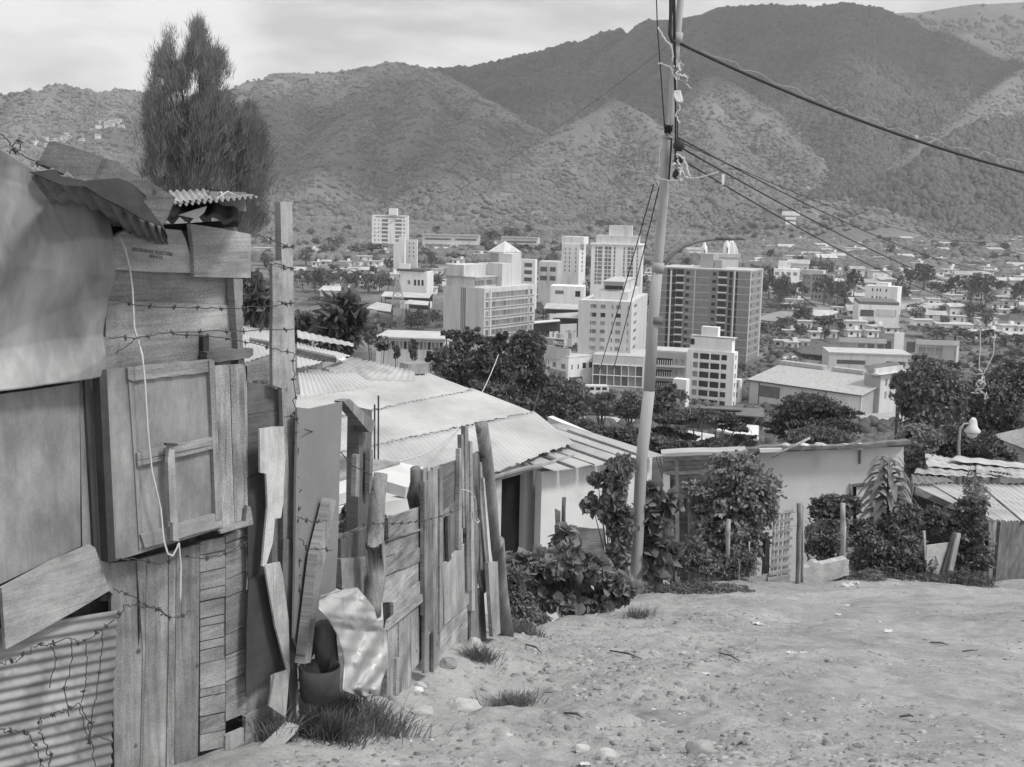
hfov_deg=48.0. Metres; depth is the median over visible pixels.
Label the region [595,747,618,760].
rock
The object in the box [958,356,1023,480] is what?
leafy tree
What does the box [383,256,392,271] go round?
valley tree
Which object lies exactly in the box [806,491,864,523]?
leafy shrub
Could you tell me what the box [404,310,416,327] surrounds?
valley tree
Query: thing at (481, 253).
house
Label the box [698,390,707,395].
window
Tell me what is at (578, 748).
rock
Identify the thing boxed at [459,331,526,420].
leafy tree
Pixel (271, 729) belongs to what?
grass tuft
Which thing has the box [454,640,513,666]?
grass tuft
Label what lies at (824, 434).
bush
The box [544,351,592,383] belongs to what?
corner building
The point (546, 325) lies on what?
open shed
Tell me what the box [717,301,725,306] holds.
window
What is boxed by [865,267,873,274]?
house
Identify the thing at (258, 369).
wall
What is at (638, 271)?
guy wire
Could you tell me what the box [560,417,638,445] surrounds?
hedge shrub
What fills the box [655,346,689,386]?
balconied building
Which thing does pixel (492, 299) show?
ribbon window block
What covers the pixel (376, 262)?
house
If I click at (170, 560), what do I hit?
barbed wire
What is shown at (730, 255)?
domed church
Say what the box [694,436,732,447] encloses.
bush
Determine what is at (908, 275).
valley tree
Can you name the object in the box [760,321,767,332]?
valley tree
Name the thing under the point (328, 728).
grass tuft
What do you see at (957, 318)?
house
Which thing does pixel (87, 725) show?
barbed wire
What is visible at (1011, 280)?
house
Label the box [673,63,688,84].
string tangle
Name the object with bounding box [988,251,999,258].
valley tree
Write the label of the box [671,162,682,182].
string tangle
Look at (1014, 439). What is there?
hipped roof house
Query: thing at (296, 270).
house
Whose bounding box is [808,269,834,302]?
grey flats
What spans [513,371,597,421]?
leafy tree
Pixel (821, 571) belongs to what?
wall
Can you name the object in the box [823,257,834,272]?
valley tree
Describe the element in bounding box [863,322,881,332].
house
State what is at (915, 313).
valley tree
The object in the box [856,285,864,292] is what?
house
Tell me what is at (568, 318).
open shed
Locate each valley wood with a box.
[166,215,1023,274]
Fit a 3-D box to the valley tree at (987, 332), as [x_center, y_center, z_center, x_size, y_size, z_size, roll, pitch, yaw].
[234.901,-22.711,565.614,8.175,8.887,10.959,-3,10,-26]
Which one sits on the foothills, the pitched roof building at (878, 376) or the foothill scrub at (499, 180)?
the foothill scrub at (499, 180)
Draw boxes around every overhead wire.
[299,152,467,280]
[304,46,666,244]
[398,354,498,461]
[678,137,1013,273]
[680,43,1023,173]
[683,149,1022,301]
[684,143,1021,241]
[687,163,1017,314]
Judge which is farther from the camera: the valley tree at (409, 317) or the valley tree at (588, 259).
the valley tree at (588, 259)
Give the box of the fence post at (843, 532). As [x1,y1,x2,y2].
[840,503,845,577]
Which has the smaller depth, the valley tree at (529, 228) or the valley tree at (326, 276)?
the valley tree at (326, 276)
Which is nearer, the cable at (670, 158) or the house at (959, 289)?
the cable at (670, 158)
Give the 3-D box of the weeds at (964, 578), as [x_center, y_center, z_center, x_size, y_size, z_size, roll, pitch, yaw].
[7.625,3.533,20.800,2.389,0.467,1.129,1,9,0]
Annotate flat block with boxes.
[521,259,536,308]
[537,260,561,309]
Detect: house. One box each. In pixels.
[29,139,38,145]
[94,134,101,138]
[251,247,273,250]
[293,267,307,274]
[296,357,573,614]
[311,259,320,266]
[319,286,349,296]
[321,260,331,265]
[332,262,349,270]
[338,268,352,271]
[339,258,351,266]
[350,258,362,265]
[356,255,372,260]
[358,267,373,273]
[359,282,380,290]
[367,260,382,265]
[389,271,399,279]
[397,263,433,308]
[431,268,442,274]
[433,286,438,293]
[452,256,464,262]
[472,251,484,255]
[643,261,652,271]
[684,247,700,253]
[745,439,910,580]
[769,286,797,297]
[773,339,788,347]
[775,244,794,246]
[781,326,795,337]
[782,255,807,258]
[782,337,800,347]
[784,296,803,305]
[788,259,809,270]
[796,320,812,328]
[797,338,810,345]
[799,251,821,254]
[801,269,811,296]
[801,310,836,322]
[807,327,824,338]
[811,254,837,260]
[814,243,827,245]
[816,245,830,248]
[825,330,838,337]
[826,273,841,277]
[831,253,845,257]
[831,306,843,312]
[833,267,843,274]
[841,246,860,250]
[842,317,867,328]
[842,326,862,336]
[843,304,852,315]
[846,297,863,304]
[847,266,865,276]
[847,292,864,296]
[853,278,877,287]
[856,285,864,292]
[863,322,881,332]
[863,329,879,336]
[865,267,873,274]
[867,268,891,278]
[872,276,896,281]
[879,325,899,332]
[881,279,901,285]
[889,256,908,259]
[891,275,906,281]
[894,254,913,256]
[899,236,913,239]
[899,268,917,279]
[900,295,912,309]
[903,308,928,317]
[908,318,934,326]
[911,291,939,301]
[911,298,921,305]
[915,274,942,280]
[915,279,935,291]
[919,304,938,310]
[922,328,949,339]
[923,303,944,306]
[924,298,940,302]
[924,310,947,320]
[929,267,943,276]
[933,321,974,332]
[936,286,954,293]
[940,266,959,273]
[941,294,965,300]
[941,303,964,315]
[946,283,967,291]
[947,298,961,302]
[948,315,967,321]
[952,271,974,278]
[955,329,977,338]
[972,291,989,298]
[972,316,998,325]
[974,271,992,277]
[977,264,993,270]
[977,326,1002,337]
[980,312,1004,317]
[984,300,1003,308]
[986,247,1004,250]
[986,268,999,275]
[993,271,1016,277]
[993,295,1009,300]
[993,428,1023,483]
[994,321,1021,332]
[995,306,1013,314]
[995,314,1023,324]
[996,277,1006,281]
[996,288,1012,294]
[998,299,1017,306]
[1002,331,1020,337]
[1006,262,1023,265]
[1006,277,1023,287]
[1012,273,1023,277]
[1016,325,1023,333]
[1017,301,1023,313]
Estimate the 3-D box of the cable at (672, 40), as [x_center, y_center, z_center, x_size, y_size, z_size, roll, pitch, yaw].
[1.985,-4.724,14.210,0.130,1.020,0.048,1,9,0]
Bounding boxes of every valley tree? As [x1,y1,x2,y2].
[260,252,273,268]
[293,269,312,291]
[297,247,314,265]
[307,227,314,233]
[307,267,323,291]
[311,295,323,304]
[312,236,321,243]
[317,240,338,250]
[319,268,335,285]
[328,264,338,271]
[330,268,351,285]
[334,233,345,243]
[346,270,361,288]
[347,242,366,251]
[359,263,375,292]
[361,242,388,249]
[370,266,379,272]
[373,275,386,292]
[376,269,390,277]
[377,248,385,254]
[377,319,396,331]
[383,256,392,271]
[384,277,395,291]
[401,318,429,330]
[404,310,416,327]
[412,309,434,329]
[418,249,436,253]
[426,253,437,264]
[430,309,442,327]
[433,271,443,288]
[445,251,461,257]
[479,234,491,245]
[482,230,500,239]
[484,241,496,250]
[502,226,519,236]
[517,244,532,249]
[525,225,533,231]
[535,306,545,314]
[545,252,559,260]
[551,245,561,250]
[585,257,590,270]
[585,267,590,276]
[585,279,589,288]
[595,219,605,227]
[604,220,613,227]
[642,275,648,285]
[679,391,689,401]
[681,257,691,264]
[737,363,746,370]
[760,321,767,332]
[762,275,777,299]
[763,265,777,276]
[766,249,774,256]
[767,351,781,355]
[768,321,788,331]
[770,287,787,297]
[773,274,794,304]
[774,330,788,337]
[776,316,790,330]
[777,303,791,309]
[788,282,810,297]
[791,300,808,309]
[791,309,802,319]
[792,324,807,337]
[793,255,804,258]
[798,306,814,319]
[810,258,817,265]
[812,274,837,304]
[812,314,844,327]
[816,255,826,269]
[821,328,830,338]
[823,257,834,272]
[830,279,846,302]
[835,280,853,305]
[836,322,845,334]
[846,268,864,296]
[886,242,896,251]
[892,272,910,296]
[900,267,919,288]
[907,324,945,331]
[908,303,925,317]
[911,263,936,290]
[925,281,943,291]
[926,328,952,339]
[936,306,946,310]
[937,283,947,293]
[940,315,950,321]
[940,325,973,340]
[942,276,968,293]
[950,239,958,246]
[962,272,986,302]
[962,330,983,342]
[964,303,977,317]
[965,301,985,316]
[967,355,986,368]
[978,241,985,245]
[979,277,990,302]
[980,274,998,287]
[980,307,993,325]
[981,329,1000,341]
[982,310,998,315]
[983,293,997,301]
[986,354,1013,363]
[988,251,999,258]
[993,280,1010,289]
[997,334,1013,343]
[1002,242,1009,248]
[1006,349,1023,357]
[1009,307,1023,313]
[1010,282,1023,307]
[1012,333,1023,345]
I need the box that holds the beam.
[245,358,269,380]
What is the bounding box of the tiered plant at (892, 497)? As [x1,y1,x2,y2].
[857,455,917,526]
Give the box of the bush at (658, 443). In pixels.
[634,432,697,477]
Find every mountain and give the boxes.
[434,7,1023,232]
[895,2,1023,60]
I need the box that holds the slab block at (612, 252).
[590,225,644,294]
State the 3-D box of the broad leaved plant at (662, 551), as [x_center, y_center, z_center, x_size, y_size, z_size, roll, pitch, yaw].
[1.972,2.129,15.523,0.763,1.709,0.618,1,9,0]
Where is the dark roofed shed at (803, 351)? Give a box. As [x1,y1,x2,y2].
[793,340,827,359]
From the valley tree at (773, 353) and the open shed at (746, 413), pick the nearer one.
the open shed at (746, 413)
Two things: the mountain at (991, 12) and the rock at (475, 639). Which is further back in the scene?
the mountain at (991, 12)
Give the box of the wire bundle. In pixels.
[664,124,672,133]
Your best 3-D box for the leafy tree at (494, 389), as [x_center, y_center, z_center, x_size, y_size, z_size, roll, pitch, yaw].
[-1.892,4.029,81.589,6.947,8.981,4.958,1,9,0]
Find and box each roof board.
[38,141,106,179]
[93,159,174,222]
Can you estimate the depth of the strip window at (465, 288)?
409.67 m
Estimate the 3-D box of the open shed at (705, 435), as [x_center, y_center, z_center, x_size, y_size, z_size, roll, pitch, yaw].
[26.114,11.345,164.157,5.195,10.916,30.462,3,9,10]
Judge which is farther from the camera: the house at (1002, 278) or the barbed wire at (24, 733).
the house at (1002, 278)
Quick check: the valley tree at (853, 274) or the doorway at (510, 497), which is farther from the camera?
the valley tree at (853, 274)
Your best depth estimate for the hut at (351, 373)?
11.39 m
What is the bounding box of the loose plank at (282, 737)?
[259,722,298,747]
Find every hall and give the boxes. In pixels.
[376,330,453,376]
[822,347,911,369]
[852,297,899,325]
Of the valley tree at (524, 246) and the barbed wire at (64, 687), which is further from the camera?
the valley tree at (524, 246)
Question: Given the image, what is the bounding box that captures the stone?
[814,442,826,450]
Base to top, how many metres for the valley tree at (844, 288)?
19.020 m
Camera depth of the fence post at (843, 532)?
20.20 m
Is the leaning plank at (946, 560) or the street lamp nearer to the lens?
the leaning plank at (946, 560)
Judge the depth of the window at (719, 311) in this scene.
490.07 m
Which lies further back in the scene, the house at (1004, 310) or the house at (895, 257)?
the house at (895, 257)
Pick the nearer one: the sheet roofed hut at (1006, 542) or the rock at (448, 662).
the rock at (448, 662)
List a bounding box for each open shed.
[367,302,392,329]
[381,291,432,306]
[405,300,429,320]
[533,319,559,332]
[543,303,577,319]
[553,312,577,337]
[669,422,702,431]
[685,430,714,440]
[698,406,741,423]
[713,425,758,446]
[725,408,763,429]
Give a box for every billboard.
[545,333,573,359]
[782,211,799,235]
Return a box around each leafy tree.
[363,319,391,363]
[391,344,400,366]
[408,338,418,360]
[424,347,447,374]
[429,326,481,387]
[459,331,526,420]
[467,379,534,419]
[507,329,549,410]
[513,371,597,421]
[546,373,592,396]
[589,390,619,424]
[610,390,641,424]
[640,382,681,426]
[650,405,758,445]
[759,391,864,440]
[888,353,972,484]
[888,370,907,439]
[911,353,961,370]
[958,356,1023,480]
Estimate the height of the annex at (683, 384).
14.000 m
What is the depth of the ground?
8.12 m
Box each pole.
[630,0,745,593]
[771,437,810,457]
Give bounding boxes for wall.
[800,556,848,583]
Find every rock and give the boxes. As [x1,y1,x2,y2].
[388,695,396,700]
[407,703,433,715]
[413,686,423,692]
[414,681,426,688]
[439,657,456,668]
[447,698,481,711]
[467,637,481,645]
[472,739,490,745]
[529,676,539,679]
[546,685,562,692]
[573,744,589,752]
[593,684,611,689]
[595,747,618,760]
[640,694,652,700]
[685,739,717,755]
[700,693,718,701]
[710,684,720,690]
[710,700,723,705]
[822,738,832,745]
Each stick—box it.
[525,644,541,652]
[564,712,582,717]
[610,650,641,658]
[718,652,739,660]
[899,714,913,717]
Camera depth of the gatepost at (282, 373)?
5.46 m
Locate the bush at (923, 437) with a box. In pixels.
[894,419,946,521]
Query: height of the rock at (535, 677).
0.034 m
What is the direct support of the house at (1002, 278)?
on the ground
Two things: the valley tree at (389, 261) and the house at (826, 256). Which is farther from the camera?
the house at (826, 256)
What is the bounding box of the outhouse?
[336,395,423,620]
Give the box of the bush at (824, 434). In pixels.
[781,424,859,443]
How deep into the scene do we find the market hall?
613.18 m
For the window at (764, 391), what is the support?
in the warehouse
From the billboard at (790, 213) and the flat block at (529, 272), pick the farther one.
the billboard at (790, 213)
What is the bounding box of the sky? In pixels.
[0,0,1023,95]
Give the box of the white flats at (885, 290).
[864,282,901,314]
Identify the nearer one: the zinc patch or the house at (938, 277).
the zinc patch
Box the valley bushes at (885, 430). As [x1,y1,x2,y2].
[243,259,1023,523]
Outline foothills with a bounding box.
[0,62,1023,239]
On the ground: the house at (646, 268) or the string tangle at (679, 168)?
the house at (646, 268)
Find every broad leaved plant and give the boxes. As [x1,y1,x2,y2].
[243,266,269,382]
[294,309,319,393]
[307,281,379,362]
[338,504,345,533]
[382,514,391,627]
[505,539,641,617]
[547,522,582,616]
[579,452,639,571]
[631,479,685,592]
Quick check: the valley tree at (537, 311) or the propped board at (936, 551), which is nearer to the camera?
the propped board at (936, 551)
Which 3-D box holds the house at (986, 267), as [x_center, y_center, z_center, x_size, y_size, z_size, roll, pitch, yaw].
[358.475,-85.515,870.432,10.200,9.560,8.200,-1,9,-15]
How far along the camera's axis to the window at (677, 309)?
498.39 m
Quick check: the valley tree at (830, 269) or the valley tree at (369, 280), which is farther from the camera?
the valley tree at (830, 269)
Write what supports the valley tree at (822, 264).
on the ground
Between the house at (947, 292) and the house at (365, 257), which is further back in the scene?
the house at (365, 257)
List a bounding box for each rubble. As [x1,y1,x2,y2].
[396,611,1002,766]
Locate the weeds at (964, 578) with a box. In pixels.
[871,567,1001,587]
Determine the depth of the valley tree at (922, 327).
579.66 m
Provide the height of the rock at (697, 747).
0.102 m
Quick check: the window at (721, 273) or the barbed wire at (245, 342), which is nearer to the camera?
the barbed wire at (245, 342)
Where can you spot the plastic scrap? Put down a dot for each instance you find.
(678, 97)
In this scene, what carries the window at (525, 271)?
in the flat block at (529, 272)
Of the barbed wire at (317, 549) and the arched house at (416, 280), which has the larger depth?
the arched house at (416, 280)
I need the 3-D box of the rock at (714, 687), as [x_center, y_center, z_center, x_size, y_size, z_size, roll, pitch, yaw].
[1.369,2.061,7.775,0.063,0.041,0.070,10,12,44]
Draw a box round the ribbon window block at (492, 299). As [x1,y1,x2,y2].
[443,253,534,367]
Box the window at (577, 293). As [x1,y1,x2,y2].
[575,291,579,296]
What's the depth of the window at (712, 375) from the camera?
369.83 m
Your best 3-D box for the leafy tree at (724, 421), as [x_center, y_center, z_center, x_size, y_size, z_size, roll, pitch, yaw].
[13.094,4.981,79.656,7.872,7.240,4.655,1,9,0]
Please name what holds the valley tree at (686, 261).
on the ground
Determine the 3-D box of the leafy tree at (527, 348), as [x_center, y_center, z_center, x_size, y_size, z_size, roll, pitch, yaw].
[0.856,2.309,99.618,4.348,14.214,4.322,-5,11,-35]
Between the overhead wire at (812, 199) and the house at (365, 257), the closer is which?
the overhead wire at (812, 199)
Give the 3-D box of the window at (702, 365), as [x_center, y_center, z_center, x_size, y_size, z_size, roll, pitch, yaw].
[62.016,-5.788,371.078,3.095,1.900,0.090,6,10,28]
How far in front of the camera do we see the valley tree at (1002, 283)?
748.58 m
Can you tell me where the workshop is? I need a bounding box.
[549,284,585,345]
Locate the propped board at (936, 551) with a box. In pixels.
[925,542,948,578]
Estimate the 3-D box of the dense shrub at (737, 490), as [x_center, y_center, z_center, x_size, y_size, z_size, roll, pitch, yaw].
[3.782,2.356,19.615,1.500,2.534,1.501,9,12,42]
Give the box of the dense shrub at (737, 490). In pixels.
[678,449,786,579]
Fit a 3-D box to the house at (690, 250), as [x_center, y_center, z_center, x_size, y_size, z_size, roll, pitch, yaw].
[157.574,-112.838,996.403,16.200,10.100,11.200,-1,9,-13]
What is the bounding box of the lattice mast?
[391,276,403,329]
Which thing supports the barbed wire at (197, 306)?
attached to the shack
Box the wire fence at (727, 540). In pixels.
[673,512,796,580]
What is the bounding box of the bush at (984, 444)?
[932,425,1019,499]
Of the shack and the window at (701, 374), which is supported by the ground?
the shack
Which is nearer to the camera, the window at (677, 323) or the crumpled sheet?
the crumpled sheet
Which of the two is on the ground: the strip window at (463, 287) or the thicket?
the thicket
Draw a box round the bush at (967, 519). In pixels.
[912,495,997,577]
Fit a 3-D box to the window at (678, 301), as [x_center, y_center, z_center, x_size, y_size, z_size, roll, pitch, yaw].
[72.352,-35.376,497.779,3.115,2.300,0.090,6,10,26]
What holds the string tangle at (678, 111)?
hanging from the plastic scrap
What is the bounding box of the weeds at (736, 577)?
[720,574,745,579]
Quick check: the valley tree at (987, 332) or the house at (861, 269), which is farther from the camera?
the house at (861, 269)
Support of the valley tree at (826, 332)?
on the ground
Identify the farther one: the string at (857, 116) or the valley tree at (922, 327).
the valley tree at (922, 327)
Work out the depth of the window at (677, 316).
498.76 m
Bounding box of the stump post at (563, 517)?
[561,497,565,521]
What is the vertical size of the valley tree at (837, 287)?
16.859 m
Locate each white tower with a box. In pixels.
[372,208,408,245]
[393,236,417,272]
[561,236,588,284]
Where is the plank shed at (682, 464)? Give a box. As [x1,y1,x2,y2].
[661,446,747,583]
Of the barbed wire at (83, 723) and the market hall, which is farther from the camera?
the market hall
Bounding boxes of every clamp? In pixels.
[672,169,681,178]
[673,139,684,150]
[674,156,682,163]
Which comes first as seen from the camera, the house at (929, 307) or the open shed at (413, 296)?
the open shed at (413, 296)
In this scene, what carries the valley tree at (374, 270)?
on the ground
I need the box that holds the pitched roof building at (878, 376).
[864,361,905,412]
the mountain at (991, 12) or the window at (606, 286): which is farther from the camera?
the mountain at (991, 12)
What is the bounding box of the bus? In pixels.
[582,384,608,393]
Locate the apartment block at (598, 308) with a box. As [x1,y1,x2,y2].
[577,276,647,354]
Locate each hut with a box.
[243,326,414,563]
[910,453,1023,581]
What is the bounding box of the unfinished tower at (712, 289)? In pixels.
[657,253,763,361]
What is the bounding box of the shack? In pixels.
[0,148,289,766]
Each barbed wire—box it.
[0,133,39,167]
[0,604,123,664]
[0,727,43,766]
[9,137,23,153]
[37,702,77,766]
[49,643,56,687]
[61,639,72,716]
[79,702,88,742]
[79,703,92,745]
[80,643,87,702]
[89,630,103,765]
[109,327,292,340]
[110,299,292,311]
[113,588,190,620]
[116,334,151,352]
[116,541,248,564]
[124,603,169,617]
[172,332,296,354]
[251,262,290,267]
[257,235,288,246]
[277,244,295,248]
[277,266,295,270]
[284,414,298,423]
[291,355,302,716]
[297,516,326,523]
[299,538,331,551]
[304,429,371,474]
[339,509,459,538]
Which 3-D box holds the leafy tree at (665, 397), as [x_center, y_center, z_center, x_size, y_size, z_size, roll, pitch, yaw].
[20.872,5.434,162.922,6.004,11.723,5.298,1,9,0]
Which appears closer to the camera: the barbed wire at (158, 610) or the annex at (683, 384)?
the barbed wire at (158, 610)
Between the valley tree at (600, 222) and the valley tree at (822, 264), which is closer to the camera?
the valley tree at (822, 264)
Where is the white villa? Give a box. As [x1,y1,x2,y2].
[773,261,799,282]
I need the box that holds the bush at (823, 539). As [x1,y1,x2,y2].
[804,516,853,560]
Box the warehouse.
[746,360,876,413]
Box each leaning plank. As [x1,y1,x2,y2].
[940,532,954,575]
[946,533,960,573]
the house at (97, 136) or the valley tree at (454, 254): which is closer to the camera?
the valley tree at (454, 254)
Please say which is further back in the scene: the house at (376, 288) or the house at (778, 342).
the house at (376, 288)
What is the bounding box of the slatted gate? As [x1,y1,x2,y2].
[744,509,793,581]
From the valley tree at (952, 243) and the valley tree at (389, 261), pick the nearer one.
the valley tree at (389, 261)
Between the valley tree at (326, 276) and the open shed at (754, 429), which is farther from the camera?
the valley tree at (326, 276)
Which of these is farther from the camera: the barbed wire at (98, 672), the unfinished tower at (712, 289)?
the unfinished tower at (712, 289)
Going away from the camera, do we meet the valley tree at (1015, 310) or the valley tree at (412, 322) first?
the valley tree at (412, 322)
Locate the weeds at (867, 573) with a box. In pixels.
[831,568,887,581]
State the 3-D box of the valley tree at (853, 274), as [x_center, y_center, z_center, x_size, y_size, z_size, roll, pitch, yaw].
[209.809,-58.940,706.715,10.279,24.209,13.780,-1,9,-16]
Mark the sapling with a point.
(976, 490)
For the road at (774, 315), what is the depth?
643.12 m
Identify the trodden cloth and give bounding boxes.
[628,709,694,727]
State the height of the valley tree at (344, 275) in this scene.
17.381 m
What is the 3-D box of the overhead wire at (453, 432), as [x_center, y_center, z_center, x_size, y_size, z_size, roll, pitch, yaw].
[-0.795,0.331,18.684,0.018,0.646,11.245,2,9,5]
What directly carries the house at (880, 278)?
on the ground
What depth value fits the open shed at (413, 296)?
608.39 m
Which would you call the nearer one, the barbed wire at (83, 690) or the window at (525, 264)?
the barbed wire at (83, 690)
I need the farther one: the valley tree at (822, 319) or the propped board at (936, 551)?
the valley tree at (822, 319)
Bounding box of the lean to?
[526,416,663,621]
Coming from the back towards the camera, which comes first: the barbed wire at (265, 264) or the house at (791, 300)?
the house at (791, 300)
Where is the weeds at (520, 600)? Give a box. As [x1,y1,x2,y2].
[506,562,553,629]
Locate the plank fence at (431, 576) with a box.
[292,398,513,697]
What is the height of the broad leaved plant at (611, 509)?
2.201 m
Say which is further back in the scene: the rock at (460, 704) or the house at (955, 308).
the house at (955, 308)
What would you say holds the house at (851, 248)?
on the ground
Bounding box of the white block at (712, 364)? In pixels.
[687,326,737,405]
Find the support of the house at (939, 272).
on the ground
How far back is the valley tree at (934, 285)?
741.02 m
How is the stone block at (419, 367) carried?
on the tin roofed house at (423, 413)
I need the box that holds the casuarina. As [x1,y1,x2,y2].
[130,9,291,240]
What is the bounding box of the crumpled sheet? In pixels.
[318,587,387,696]
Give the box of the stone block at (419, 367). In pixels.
[400,361,427,373]
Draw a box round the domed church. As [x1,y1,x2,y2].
[700,240,740,266]
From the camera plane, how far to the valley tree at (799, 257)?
891.20 m
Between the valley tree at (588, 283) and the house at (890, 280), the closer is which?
the valley tree at (588, 283)
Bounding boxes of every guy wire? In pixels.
[599,184,653,369]
[613,187,658,369]
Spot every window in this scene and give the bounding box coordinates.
[425,238,450,239]
[455,239,475,240]
[460,287,461,331]
[462,287,463,331]
[464,288,465,327]
[503,241,535,242]
[524,263,531,266]
[524,270,531,273]
[524,277,531,281]
[540,267,546,271]
[550,267,555,271]
[555,290,563,293]
[575,291,579,296]
[605,285,622,289]
[674,328,680,333]
[674,336,680,340]
[675,306,681,311]
[675,314,681,318]
[675,321,681,326]
[676,284,682,289]
[676,292,682,296]
[676,299,682,303]
[677,269,683,274]
[677,277,683,281]
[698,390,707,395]
[699,362,708,368]
[699,371,707,377]
[699,381,707,386]
[700,353,708,359]
[709,382,717,387]
[709,391,717,396]
[710,363,718,369]
[710,372,718,378]
[711,354,719,360]
[716,324,724,329]
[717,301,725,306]
[717,309,725,314]
[717,316,724,321]
[718,279,726,283]
[718,286,726,291]
[718,294,725,299]
[719,271,726,276]
[721,364,726,369]
[759,385,779,398]
[837,360,865,364]
[877,344,883,348]
[918,347,925,354]
[927,347,933,354]
[935,348,942,354]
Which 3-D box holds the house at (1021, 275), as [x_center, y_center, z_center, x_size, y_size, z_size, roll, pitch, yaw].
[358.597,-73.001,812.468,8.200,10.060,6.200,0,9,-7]
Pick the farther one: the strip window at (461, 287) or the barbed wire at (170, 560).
the strip window at (461, 287)
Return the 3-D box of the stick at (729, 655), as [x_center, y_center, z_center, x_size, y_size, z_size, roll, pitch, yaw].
[1.742,2.185,9.200,0.033,0.436,1.215,2,9,3]
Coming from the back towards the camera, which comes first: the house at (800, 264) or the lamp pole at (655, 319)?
the house at (800, 264)
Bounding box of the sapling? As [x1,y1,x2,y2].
[960,465,994,507]
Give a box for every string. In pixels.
[461,489,476,510]
[701,50,1022,163]
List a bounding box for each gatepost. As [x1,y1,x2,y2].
[269,202,298,723]
[795,503,802,583]
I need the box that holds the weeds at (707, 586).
[641,577,755,594]
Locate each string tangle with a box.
[655,172,717,180]
[657,27,673,61]
[658,62,691,88]
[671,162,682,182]
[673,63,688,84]
[675,102,680,123]
[676,153,690,179]
[971,319,994,399]
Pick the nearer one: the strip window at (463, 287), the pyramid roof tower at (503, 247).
the strip window at (463, 287)
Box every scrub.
[0,61,1023,237]
[913,3,1023,61]
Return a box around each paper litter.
[579,761,590,765]
[842,583,853,586]
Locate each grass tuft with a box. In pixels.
[229,699,330,742]
[270,674,360,703]
[270,695,397,753]
[271,678,466,744]
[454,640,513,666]
[470,683,553,706]
[487,615,554,637]
[613,603,664,619]
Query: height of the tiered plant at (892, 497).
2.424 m
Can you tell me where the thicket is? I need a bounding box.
[846,502,938,580]
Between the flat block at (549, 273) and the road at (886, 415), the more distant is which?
the flat block at (549, 273)
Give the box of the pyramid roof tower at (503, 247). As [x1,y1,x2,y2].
[488,241,520,262]
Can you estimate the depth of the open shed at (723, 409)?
270.06 m
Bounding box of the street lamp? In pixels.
[957,417,980,500]
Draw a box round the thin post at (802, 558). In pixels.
[801,505,804,582]
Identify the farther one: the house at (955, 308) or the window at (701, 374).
the house at (955, 308)
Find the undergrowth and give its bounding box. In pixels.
[673,534,763,580]
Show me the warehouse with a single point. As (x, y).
(775, 385)
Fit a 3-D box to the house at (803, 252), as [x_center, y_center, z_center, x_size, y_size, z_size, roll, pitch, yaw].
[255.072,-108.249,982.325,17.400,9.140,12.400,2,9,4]
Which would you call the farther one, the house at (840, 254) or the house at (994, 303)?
the house at (840, 254)
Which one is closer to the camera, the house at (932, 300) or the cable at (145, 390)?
the cable at (145, 390)
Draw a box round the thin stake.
[922,530,926,559]
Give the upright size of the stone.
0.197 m
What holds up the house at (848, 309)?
on the ground
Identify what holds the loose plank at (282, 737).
on the ground
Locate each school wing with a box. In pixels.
[422,233,481,246]
[501,236,539,245]
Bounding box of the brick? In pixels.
[205,191,245,210]
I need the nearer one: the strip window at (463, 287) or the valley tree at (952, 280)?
the strip window at (463, 287)
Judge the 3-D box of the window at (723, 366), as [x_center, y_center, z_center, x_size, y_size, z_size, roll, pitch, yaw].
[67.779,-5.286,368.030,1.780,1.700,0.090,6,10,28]
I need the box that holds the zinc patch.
[555,509,604,560]
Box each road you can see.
[580,416,634,421]
[761,307,831,321]
[798,292,831,307]
[850,411,910,420]
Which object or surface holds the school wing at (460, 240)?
on the ground
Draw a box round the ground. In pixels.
[170,221,1023,766]
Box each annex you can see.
[673,377,689,406]
[736,378,741,402]
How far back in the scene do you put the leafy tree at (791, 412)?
92.48 m
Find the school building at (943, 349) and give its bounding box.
[838,332,959,362]
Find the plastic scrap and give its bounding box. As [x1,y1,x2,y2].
[674,90,682,102]
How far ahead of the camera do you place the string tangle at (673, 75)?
14.26 m
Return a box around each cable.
[118,235,181,602]
[656,0,664,126]
[668,0,675,43]
[668,138,671,179]
[673,0,677,138]
[674,0,676,156]
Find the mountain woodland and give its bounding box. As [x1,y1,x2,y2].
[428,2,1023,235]
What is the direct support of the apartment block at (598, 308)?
on the ground
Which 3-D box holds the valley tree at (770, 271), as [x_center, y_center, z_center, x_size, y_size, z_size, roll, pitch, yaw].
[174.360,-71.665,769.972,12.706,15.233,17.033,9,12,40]
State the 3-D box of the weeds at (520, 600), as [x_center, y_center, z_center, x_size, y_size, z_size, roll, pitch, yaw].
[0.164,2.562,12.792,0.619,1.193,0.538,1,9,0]
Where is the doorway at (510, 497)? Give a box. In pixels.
[501,475,519,579]
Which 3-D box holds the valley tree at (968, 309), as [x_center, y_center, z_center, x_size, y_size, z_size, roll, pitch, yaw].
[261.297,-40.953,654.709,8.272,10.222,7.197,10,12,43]
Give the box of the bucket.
[298,658,340,704]
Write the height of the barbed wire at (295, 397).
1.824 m
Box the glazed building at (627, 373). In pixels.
[592,349,645,391]

